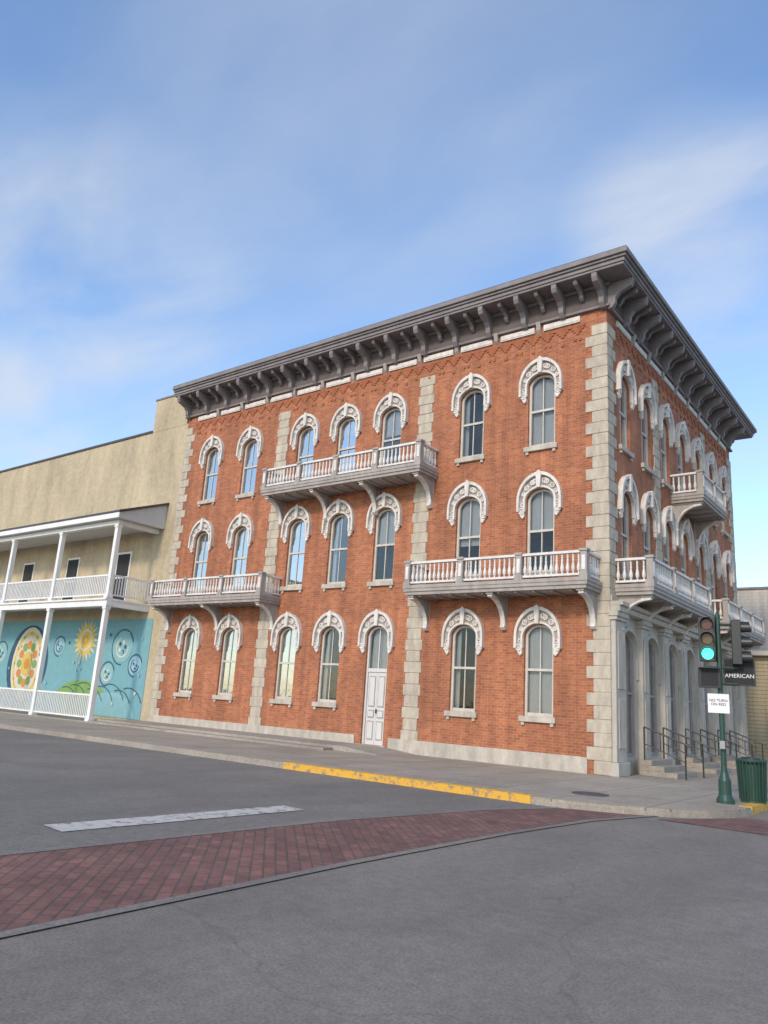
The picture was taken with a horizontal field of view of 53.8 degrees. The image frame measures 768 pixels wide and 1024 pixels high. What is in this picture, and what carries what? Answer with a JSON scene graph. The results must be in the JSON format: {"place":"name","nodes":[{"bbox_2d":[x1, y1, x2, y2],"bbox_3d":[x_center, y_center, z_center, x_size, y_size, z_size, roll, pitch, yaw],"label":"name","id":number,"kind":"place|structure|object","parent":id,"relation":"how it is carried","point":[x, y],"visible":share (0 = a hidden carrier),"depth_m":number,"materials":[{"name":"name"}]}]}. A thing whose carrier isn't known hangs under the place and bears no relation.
{"place":"outdoors","nodes":[
{"label":"outdoors","id":0,"kind":"place"},
{"bbox_2d":[0,729,545,852],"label":"lane asphalt","id":1,"kind":"structure","parent":0,"point":[45,779],"depth_m":12.64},
{"bbox_2d":[45,805,302,831],"bbox_3d":[-2.554,4.017,9.986,0.492,0.001,3.832,-8,-18,39],"label":"stop line","id":2,"kind":"object","parent":1,"relation":"on","point":[73,826],"visible":1,"depth_m":9.68,"materials":[{"name":"white paint"}]},
{"bbox_2d":[0,728,767,1023],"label":"street","id":3,"kind":"structure","parent":0,"point":[648,920],"depth_m":5.27,"materials":[{"name":"asphalt"}]},
{"bbox_2d":[0,808,645,931],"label":"crosswalk","id":4,"kind":"structure","parent":3,"relation":"on","point":[41,887],"depth_m":7.52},
{"bbox_2d":[0,807,651,937],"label":"crosswalk edging","id":5,"kind":"object","parent":3,"relation":"on","point":[30,928],"visible":0.97,"depth_m":7.52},
{"bbox_2d":[0,723,751,817],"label":"curb","id":6,"kind":"structure","parent":3,"relation":"on","point":[229,757],"depth_m":18.59,"materials":[{"name":"concrete"}]},
{"bbox_2d":[283,762,767,814],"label":"yellow curb","id":7,"kind":"structure","parent":3,"relation":"on","point":[756,808],"depth_m":15.29,"materials":[{"name":"paint"}]},
{"bbox_2d":[659,818,767,834],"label":"crosswalk","id":8,"kind":"structure","parent":3,"relation":"on","point":[750,825],"depth_m":12.75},
{"bbox_2d":[0,712,767,812],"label":"sidewalk","id":9,"kind":"structure","parent":0,"point":[699,793],"depth_m":18.58,"materials":[{"name":"concrete"}]},
{"bbox_2d":[0,708,97,721],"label":"porch floor","id":10,"kind":"structure","parent":9,"relation":"on","point":[64,717],"depth_m":33.66,"materials":[{"name":"wood"}]},
{"bbox_2d":[0,519,159,720],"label":"porch posts and beams","id":11,"kind":"object","parent":10,"relation":"on","point":[106,603],"visible":0.94,"depth_m":33.73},
{"bbox_2d":[0,574,150,717],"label":"porch railing","id":12,"kind":"object","parent":11,"relation":"attached to","point":[24,595],"visible":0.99,"depth_m":33.53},
{"bbox_2d":[0,503,168,551],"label":"porch roof","id":13,"kind":"structure","parent":11,"relation":"on","point":[152,516],"depth_m":34.96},
{"bbox_2d":[0,395,188,720],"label":"walls","id":14,"kind":"structure","parent":9,"relation":"on","point":[141,469],"depth_m":37.36,"materials":[{"name":"beige paint"}]},
{"bbox_2d":[18,551,132,601],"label":"porch doors","id":15,"kind":"structure","parent":14,"relation":"attached to","point":[123,564],"depth_m":37.51,"materials":[{"name":"white paint"}]},
{"bbox_2d":[0,618,153,719],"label":"mural","id":16,"kind":"object","parent":14,"relation":"attached to","point":[70,656],"visible":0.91,"depth_m":35.56,"materials":[{"name":"teal paint"}]},
{"bbox_2d":[87,719,414,755],"bbox_3d":[-5.455,7.913,26.905,14.400,0.155,2.298,-7,-18,36],"label":"terrace step","id":17,"kind":"object","parent":9,"relation":"on","point":[308,743],"visible":0.99,"depth_m":25.47,"materials":[{"name":"concrete"}]},
{"bbox_2d":[148,715,587,773],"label":"stone plinth","id":18,"kind":"structure","parent":9,"relation":"on","point":[568,763],"depth_m":23.02,"materials":[{"name":"stone"}]},
{"bbox_2d":[157,309,605,774],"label":"front wall","id":19,"kind":"structure","parent":9,"relation":"on","point":[503,470],"depth_m":25.35,"materials":[{"name":"red brick"}]},
{"bbox_2d":[149,428,195,714],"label":"end quoins","id":20,"kind":"object","parent":19,"relation":"attached to","point":[172,574],"visible":0.84,"depth_m":33.18,"materials":[{"name":"stone"}]},
{"bbox_2d":[179,629,195,692],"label":"window","id":21,"kind":"structure","parent":19,"relation":"attached to","point":[187,669],"depth_m":31.21,"materials":[{"name":"clear glass"}]},
{"bbox_2d":[175,614,202,650],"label":"window hood","id":22,"kind":"object","parent":19,"relation":"attached to","point":[191,621],"depth_m":31.30,"materials":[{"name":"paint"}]},
{"bbox_2d":[192,532,207,591],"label":"window","id":23,"kind":"structure","parent":19,"relation":"attached to","point":[200,564],"depth_m":32.29,"materials":[{"name":"clear glass"}]},
{"bbox_2d":[188,518,213,552],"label":"window hood","id":24,"kind":"object","parent":19,"relation":"attached to","point":[201,525],"depth_m":32.32,"materials":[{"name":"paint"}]},
{"bbox_2d":[203,448,218,499],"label":"window","id":25,"kind":"structure","parent":19,"relation":"attached to","point":[211,478],"depth_m":33.19,"materials":[{"name":"clear glass"}]},
{"bbox_2d":[199,435,224,468],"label":"window hood","id":26,"kind":"object","parent":19,"relation":"attached to","point":[212,441],"depth_m":33.25,"materials":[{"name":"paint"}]},
{"bbox_2d":[147,572,282,632],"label":"balcony lower end","id":27,"kind":"structure","parent":19,"relation":"attached to","point":[213,605],"depth_m":29.63,"materials":[{"name":"paint"}]},
{"bbox_2d":[218,628,236,695],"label":"window","id":28,"kind":"structure","parent":19,"relation":"attached to","point":[227,671],"depth_m":29.77,"materials":[{"name":"clear glass"}]},
{"bbox_2d":[214,613,242,650],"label":"window hood","id":29,"kind":"object","parent":19,"relation":"attached to","point":[230,620],"depth_m":29.87,"materials":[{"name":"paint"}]},
{"bbox_2d":[231,527,247,588],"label":"window","id":30,"kind":"structure","parent":19,"relation":"attached to","point":[240,557],"depth_m":30.85,"materials":[{"name":"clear glass"}]},
{"bbox_2d":[226,512,253,548],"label":"window hood","id":31,"kind":"object","parent":19,"relation":"attached to","point":[241,519],"depth_m":30.88,"materials":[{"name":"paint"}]},
{"bbox_2d":[241,440,257,493],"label":"window","id":32,"kind":"structure","parent":19,"relation":"attached to","point":[249,472],"depth_m":31.75,"materials":[{"name":"clear glass"}]},
{"bbox_2d":[236,425,263,461],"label":"window hood","id":33,"kind":"object","parent":19,"relation":"attached to","point":[250,433],"depth_m":31.81,"materials":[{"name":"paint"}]},
{"bbox_2d":[248,411,291,724],"bbox_3d":[-4.418,2.086,29.435,0.660,12.780,0.090,-7,-18,36],"label":"stone pilaster","id":34,"kind":"object","parent":19,"relation":"attached to","point":[260,659],"visible":0.77,"depth_m":29.18,"materials":[{"name":"stone"}]},
{"bbox_2d":[275,627,295,699],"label":"window","id":35,"kind":"structure","parent":19,"relation":"attached to","point":[285,672],"depth_m":27.90,"materials":[{"name":"clear glass"}]},
{"bbox_2d":[270,611,301,651],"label":"window hood","id":36,"kind":"object","parent":19,"relation":"attached to","point":[288,619],"depth_m":28.00,"materials":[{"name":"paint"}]},
{"bbox_2d":[286,520,304,585],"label":"window","id":37,"kind":"structure","parent":19,"relation":"attached to","point":[295,558],"depth_m":28.91,"materials":[{"name":"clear glass"}]},
{"bbox_2d":[280,504,311,543],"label":"window hood","id":38,"kind":"object","parent":19,"relation":"attached to","point":[297,511],"depth_m":29.01,"materials":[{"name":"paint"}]},
{"bbox_2d":[290,412,319,450],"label":"window hood","id":39,"kind":"object","parent":19,"relation":"attached to","point":[305,419],"depth_m":29.94,"materials":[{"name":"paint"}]},
{"bbox_2d":[297,427,313,478],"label":"window","id":40,"kind":"structure","parent":19,"relation":"attached to","point":[306,449],"depth_m":29.98,"materials":[{"name":"clear glass"}]},
{"bbox_2d":[318,627,339,702],"bbox_3d":[-1.683,5.372,26.839,1.520,3.110,0.660,-7,-18,36],"label":"window","id":41,"kind":"structure","parent":19,"relation":"attached to","point":[328,679],"depth_m":27.02,"materials":[{"name":"clear glass"}]},
{"bbox_2d":[312,610,346,652],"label":"window hood","id":42,"kind":"object","parent":19,"relation":"attached to","point":[330,618],"depth_m":26.75,"materials":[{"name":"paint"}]},
{"bbox_2d":[327,515,347,583],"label":"window","id":43,"kind":"structure","parent":19,"relation":"attached to","point":[338,554],"depth_m":28.05,"materials":[{"name":"clear glass"}]},
{"bbox_2d":[321,498,354,538],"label":"window hood","id":44,"kind":"object","parent":19,"relation":"attached to","point":[338,506],"depth_m":27.76,"materials":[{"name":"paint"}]},
{"bbox_2d":[329,403,361,442],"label":"window hood","id":45,"kind":"object","parent":19,"relation":"attached to","point":[345,410],"depth_m":28.70,"materials":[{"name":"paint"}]},
{"bbox_2d":[338,418,355,471],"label":"window","id":46,"kind":"structure","parent":19,"relation":"attached to","point":[347,441],"depth_m":28.71,"materials":[{"name":"clear glass"}]},
{"bbox_2d":[260,439,438,526],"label":"balcony","id":47,"kind":"structure","parent":19,"relation":"attached to","point":[374,478],"depth_m":26.72,"materials":[{"name":"paint"}]},
{"bbox_2d":[362,626,387,745],"bbox_3d":[-0.187,5.710,25.259,1.000,3.950,0.230,-7,-18,36],"label":"entrance door","id":48,"kind":"structure","parent":19,"relation":"attached to","point":[374,701],"depth_m":25.20,"materials":[{"name":"paint"}]},
{"bbox_2d":[357,609,394,653],"bbox_3d":[-0.249,4.005,25.459,1.460,1.480,0.190,-7,-18,36],"label":"window hood","id":49,"kind":"object","parent":19,"relation":"attached to","point":[377,617],"depth_m":25.50,"materials":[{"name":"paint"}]},
{"bbox_2d":[373,509,394,580],"bbox_3d":[0.250,1.173,26.600,1.520,3.100,0.660,-7,-18,36],"label":"window","id":50,"kind":"structure","parent":19,"relation":"attached to","point":[384,550],"depth_m":26.72,"materials":[{"name":"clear glass"}]},
{"bbox_2d":[366,492,401,534],"bbox_3d":[0.007,0.018,26.468,1.460,1.480,0.190,-7,-18,36],"label":"window hood","id":51,"kind":"object","parent":19,"relation":"attached to","point":[386,500],"depth_m":26.48,"materials":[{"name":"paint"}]},
{"bbox_2d":[198,316,580,421],"bbox_3d":[-1.175,-5.156,28.989,18.220,0.380,0.170,-7,-18,36],"label":"frieze panel","id":52,"kind":"object","parent":19,"relation":"attached to","point":[486,343],"visible":1,"depth_m":27.60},
{"bbox_2d":[373,392,407,433],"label":"window hood","id":53,"kind":"object","parent":19,"relation":"attached to","point":[389,400],"depth_m":27.45,"materials":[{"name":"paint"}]},
{"bbox_2d":[196,323,585,433],"bbox_3d":[-1.171,-4.639,28.907,18.540,0.620,0.050,-7,-18,36],"label":"brick corbel","id":54,"kind":"object","parent":19,"relation":"attached to","point":[547,337],"visible":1,"depth_m":27.45,"materials":[{"name":"brick"}]},
{"bbox_2d":[381,408,401,464],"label":"window","id":55,"kind":"structure","parent":19,"relation":"attached to","point":[391,433],"depth_m":27.65,"materials":[{"name":"clear glass"}]},
{"bbox_2d":[400,375,435,740],"bbox_3d":[1.167,1.392,25.273,0.660,12.780,0.091,-7,-18,36],"label":"stone pilaster","id":56,"kind":"object","parent":19,"relation":"attached to","point":[413,648],"visible":0.7,"depth_m":25.01,"materials":[{"name":"stone"}]},
{"bbox_2d":[450,625,475,711],"bbox_3d":[2.682,4.831,23.587,1.520,3.110,0.660,-7,-18,36],"label":"window","id":57,"kind":"structure","parent":19,"relation":"attached to","point":[463,680],"depth_m":23.76,"materials":[{"name":"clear glass"}]},
{"bbox_2d":[441,606,484,654],"bbox_3d":[2.440,3.671,23.456,1.460,1.480,0.190,-7,-18,36],"label":"window hood","id":58,"kind":"object","parent":19,"relation":"attached to","point":[462,615],"depth_m":23.50,"materials":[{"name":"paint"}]},
{"bbox_2d":[173,245,756,451],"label":"cornice","id":59,"kind":"structure","parent":19,"relation":"attached to","point":[615,264],"depth_m":26.46,"materials":[{"name":"paint"}]},
{"bbox_2d":[177,272,605,419],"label":"cornice brackets","id":60,"kind":"object","parent":59,"relation":"attached to","point":[421,334],"visible":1,"depth_m":27.85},
{"bbox_2d":[608,277,745,448],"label":"side cornice brackets","id":61,"kind":"object","parent":59,"relation":"attached to","point":[619,293],"visible":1,"depth_m":27.05,"materials":[{"name":"paint"}]},
{"bbox_2d":[447,480,488,525],"bbox_3d":[2.696,-0.316,24.464,1.460,1.480,0.190,-7,-18,36],"label":"window hood","id":62,"kind":"object","parent":19,"relation":"attached to","point":[465,489],"depth_m":24.51,"materials":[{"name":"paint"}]},
{"bbox_2d":[456,498,480,575],"bbox_3d":[2.938,0.839,24.596,1.520,3.100,0.660,-7,-18,36],"label":"window","id":63,"kind":"structure","parent":19,"relation":"attached to","point":[468,533],"depth_m":24.63,"materials":[{"name":"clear glass"}]},
{"bbox_2d":[451,372,491,417],"bbox_3d":[2.932,-3.973,25.389,1.460,1.480,0.190,-7,-18,36],"label":"window hood","id":64,"kind":"object","parent":19,"relation":"attached to","point":[470,381],"depth_m":25.44,"materials":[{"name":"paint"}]},
{"bbox_2d":[460,390,483,457],"bbox_3d":[3.180,-2.915,25.546,1.520,2.900,0.660,-7,-18,36],"label":"window","id":65,"kind":"structure","parent":19,"relation":"attached to","point":[472,428],"depth_m":25.74,"materials":[{"name":"clear glass"}]},
{"bbox_2d":[403,547,602,630],"bbox_3d":[3.349,2.402,22.515,6.100,2.091,1.130,-7,-18,36],"label":"balcony lower corner","id":66,"kind":"object","parent":19,"relation":"attached to","point":[586,585],"visible":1,"depth_m":22.06,"materials":[{"name":"paint"}]},
{"bbox_2d":[513,604,561,655],"bbox_3d":[4.451,3.421,21.957,1.460,1.480,0.190,-7,-18,36],"label":"window hood","id":67,"kind":"object","parent":19,"relation":"attached to","point":[535,614],"depth_m":22.00,"materials":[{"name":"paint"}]},
{"bbox_2d":[525,625,552,717],"bbox_3d":[4.692,4.581,22.089,1.520,3.110,0.660,-7,-18,36],"label":"window","id":68,"kind":"structure","parent":19,"relation":"attached to","point":[539,677],"depth_m":21.95,"materials":[{"name":"grey glass"}]},
{"bbox_2d":[516,470,562,518],"bbox_3d":[4.707,-0.565,22.966,1.460,1.480,0.190,-7,-18,36],"label":"window hood","id":69,"kind":"object","parent":19,"relation":"attached to","point":[538,479],"depth_m":23.02,"materials":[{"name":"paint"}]},
{"bbox_2d":[527,489,553,572],"bbox_3d":[4.949,0.590,23.098,1.520,3.100,0.660,-7,-18,36],"label":"window","id":70,"kind":"structure","parent":19,"relation":"attached to","point":[540,537],"depth_m":23.19,"materials":[{"name":"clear glass"}]},
{"bbox_2d":[518,356,563,403],"bbox_3d":[4.942,-4.223,23.891,1.460,1.480,0.190,-7,-18,36],"label":"window hood","id":71,"kind":"object","parent":19,"relation":"attached to","point":[537,366],"depth_m":23.94,"materials":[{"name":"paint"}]},
{"bbox_2d":[529,375,554,446],"bbox_3d":[5.191,-3.165,24.048,1.520,2.900,0.660,-7,-18,36],"label":"window","id":72,"kind":"structure","parent":19,"relation":"attached to","point":[542,415],"depth_m":23.93,"materials":[{"name":"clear glass"}]},
{"bbox_2d":[585,322,618,775],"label":"corner quoins","id":73,"kind":"object","parent":19,"relation":"attached to","point":[600,498],"visible":0.89,"depth_m":21.67,"materials":[{"name":"stone"}]},
{"bbox_2d":[606,308,733,628],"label":"side wall","id":74,"kind":"structure","parent":19,"relation":"attached to","point":[644,481],"depth_m":25.40,"materials":[{"name":"red brick"}]},
{"bbox_2d":[619,380,626,447],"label":"window","id":75,"kind":"structure","parent":74,"relation":"attached to","point":[623,418],"depth_m":23.83,"materials":[{"name":"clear glass"}]},
{"bbox_2d":[621,495,628,575],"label":"window","id":76,"kind":"structure","parent":74,"relation":"attached to","point":[625,536],"depth_m":22.89,"materials":[{"name":"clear glass"}]},
{"bbox_2d":[616,360,636,409],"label":"window hood","id":77,"kind":"object","parent":74,"relation":"attached to","point":[624,369],"depth_m":23.80,"materials":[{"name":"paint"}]},
{"bbox_2d":[617,474,639,525],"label":"window hood","id":78,"kind":"object","parent":74,"relation":"attached to","point":[627,484],"depth_m":22.87,"materials":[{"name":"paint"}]},
{"bbox_2d":[641,403,648,465],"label":"window","id":79,"kind":"structure","parent":74,"relation":"attached to","point":[644,431],"depth_m":25.37,"materials":[{"name":"clear glass"}]},
{"bbox_2d":[638,383,657,429],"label":"window hood","id":80,"kind":"object","parent":74,"relation":"attached to","point":[646,392],"depth_m":25.33,"materials":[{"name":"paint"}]},
{"bbox_2d":[640,491,660,538],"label":"window hood","id":81,"kind":"object","parent":74,"relation":"attached to","point":[649,501],"depth_m":24.40,"materials":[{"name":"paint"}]},
{"bbox_2d":[652,378,662,561],"bbox_3d":[9.171,-0.630,25.425,0.091,8.165,0.660,-7,-18,36],"label":"stone pilaster","id":82,"kind":"object","parent":74,"relation":"attached to","point":[657,479],"visible":0.56,"depth_m":25.55,"materials":[{"name":"stone"}]},
{"bbox_2d":[615,555,712,649],"bbox_3d":[8.731,2.942,23.283,1.130,2.091,6.050,-7,-18,36],"label":"side balcony lower corner","id":83,"kind":"object","parent":74,"relation":"attached to","point":[673,594],"visible":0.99,"depth_m":22.23,"materials":[{"name":"paint"}]},
{"bbox_2d":[658,403,674,447],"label":"window hood","id":84,"kind":"object","parent":74,"relation":"attached to","point":[665,411],"depth_m":26.89,"materials":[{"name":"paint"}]},
{"bbox_2d":[661,506,678,550],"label":"window hood","id":85,"kind":"object","parent":74,"relation":"attached to","point":[668,515],"depth_m":25.94,"materials":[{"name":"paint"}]},
{"bbox_2d":[614,327,726,464],"bbox_3d":[11.269,-3.879,28.750,0.050,0.620,13.680,-7,-18,36],"label":"side brick corbel","id":86,"kind":"object","parent":74,"relation":"attached to","point":[630,347],"visible":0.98,"depth_m":27.50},
{"bbox_2d":[616,321,725,451],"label":"side brick corbel frieze panels","id":87,"kind":"object","parent":86,"relation":"on","point":[638,348],"visible":1,"depth_m":27.51,"materials":[{"name":"paint"}]},
{"bbox_2d":[675,421,690,462],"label":"window hood","id":88,"kind":"object","parent":74,"relation":"attached to","point":[681,429],"depth_m":28.36,"materials":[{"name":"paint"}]},
{"bbox_2d":[678,518,694,561],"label":"window hood","id":89,"kind":"object","parent":74,"relation":"attached to","point":[685,527],"depth_m":27.43,"materials":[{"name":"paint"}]},
{"bbox_2d":[691,437,705,472],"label":"window hood","id":90,"kind":"object","parent":74,"relation":"attached to","point":[696,445],"depth_m":29.86,"materials":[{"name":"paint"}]},
{"bbox_2d":[670,469,727,547],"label":"side balcony","id":91,"kind":"structure","parent":74,"relation":"attached to","point":[703,507],"depth_m":26.74,"materials":[{"name":"paint"}]},
{"bbox_2d":[694,532,709,570],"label":"window hood","id":92,"kind":"object","parent":74,"relation":"attached to","point":[704,546],"depth_m":29.16,"materials":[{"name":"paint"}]},
{"bbox_2d":[709,541,722,578],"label":"window hood","id":93,"kind":"object","parent":74,"relation":"attached to","point":[714,549],"depth_m":30.46,"materials":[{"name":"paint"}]},
{"bbox_2d":[722,550,734,586],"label":"window hood","id":94,"kind":"object","parent":74,"relation":"attached to","point":[727,559],"depth_m":32.02,"materials":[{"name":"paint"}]},
{"bbox_2d":[697,598,765,650],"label":"side balcony lower end","id":95,"kind":"structure","parent":74,"relation":"attached to","point":[734,611],"depth_m":28.84,"materials":[{"name":"paint"}]},
{"bbox_2d":[726,458,737,604],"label":"corner quoins","id":96,"kind":"object","parent":74,"relation":"attached to","point":[731,520],"visible":0.2,"depth_m":33.46,"materials":[{"name":"stone"}]},
{"bbox_2d":[639,758,696,778],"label":"entrance steps","id":97,"kind":"structure","parent":9,"relation":"on","point":[662,768],"depth_m":20.82,"materials":[{"name":"concrete"}]},
{"bbox_2d":[643,726,707,779],"bbox_3d":[8.236,6.764,21.303,1.281,1.323,1.748,-7,-18,36],"label":"stair handrail","id":98,"kind":"object","parent":9,"relation":"on","point":[684,744],"visible":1,"depth_m":21.09,"materials":[{"name":"metal"}]},
{"bbox_2d":[608,594,749,776],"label":"storefront pilasters","id":99,"kind":"object","parent":9,"relation":"on","point":[620,764],"visible":0.64,"depth_m":23.22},
{"bbox_2d":[682,756,731,773],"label":"entrance steps","id":100,"kind":"structure","parent":9,"relation":"on","point":[694,764],"depth_m":23.80,"materials":[{"name":"concrete"}]},
{"bbox_2d":[698,609,755,803],"bbox_3d":[6.936,3.863,15.267,1.157,3.820,0.474,3,-14,3],"label":"traffic light","id":101,"kind":"object","parent":9,"relation":"on","point":[738,667],"visible":1,"depth_m":15.40,"materials":[{"name":"green metal"}]},
{"bbox_2d":[736,757,766,803],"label":"trash can","id":102,"kind":"object","parent":9,"relation":"on","point":[752,778],"visible":0.99,"depth_m":15.29,"materials":[{"name":"green metal"}]},
{"bbox_2d":[737,586,767,649],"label":"pale block building","id":103,"kind":"structure","parent":9,"relation":"on","point":[753,599],"depth_m":43.50,"materials":[{"name":"paint"}]},
{"bbox_2d":[745,650,767,759],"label":"tan siding building","id":104,"kind":"structure","parent":9,"relation":"on","point":[757,710],"depth_m":36.88,"materials":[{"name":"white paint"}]},
{"bbox_2d":[0,0,767,586],"label":"sky","id":105,"kind":"structure","parent":0,"point":[190,190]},
{"bbox_2d":[625,618,739,774],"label":"columns","id":106,"kind":"structure","parent":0,"point":[633,761],"depth_m":23.93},
{"bbox_2d":[625,632,634,756],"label":"storefront window","id":107,"kind":"structure","parent":106,"relation":"in","point":[629,700],"depth_m":21.88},
{"bbox_2d":[649,639,656,755],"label":"storefront window","id":108,"kind":"structure","parent":106,"relation":"in","point":[653,724],"depth_m":23.44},
{"bbox_2d":[669,646,676,754],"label":"storefront window","id":109,"kind":"structure","parent":106,"relation":"in","point":[673,702],"depth_m":25.00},
{"bbox_2d":[625,627,737,697],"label":"storefront arches","id":110,"kind":"structure","parent":106,"relation":"attached to","point":[650,636],"depth_m":23.80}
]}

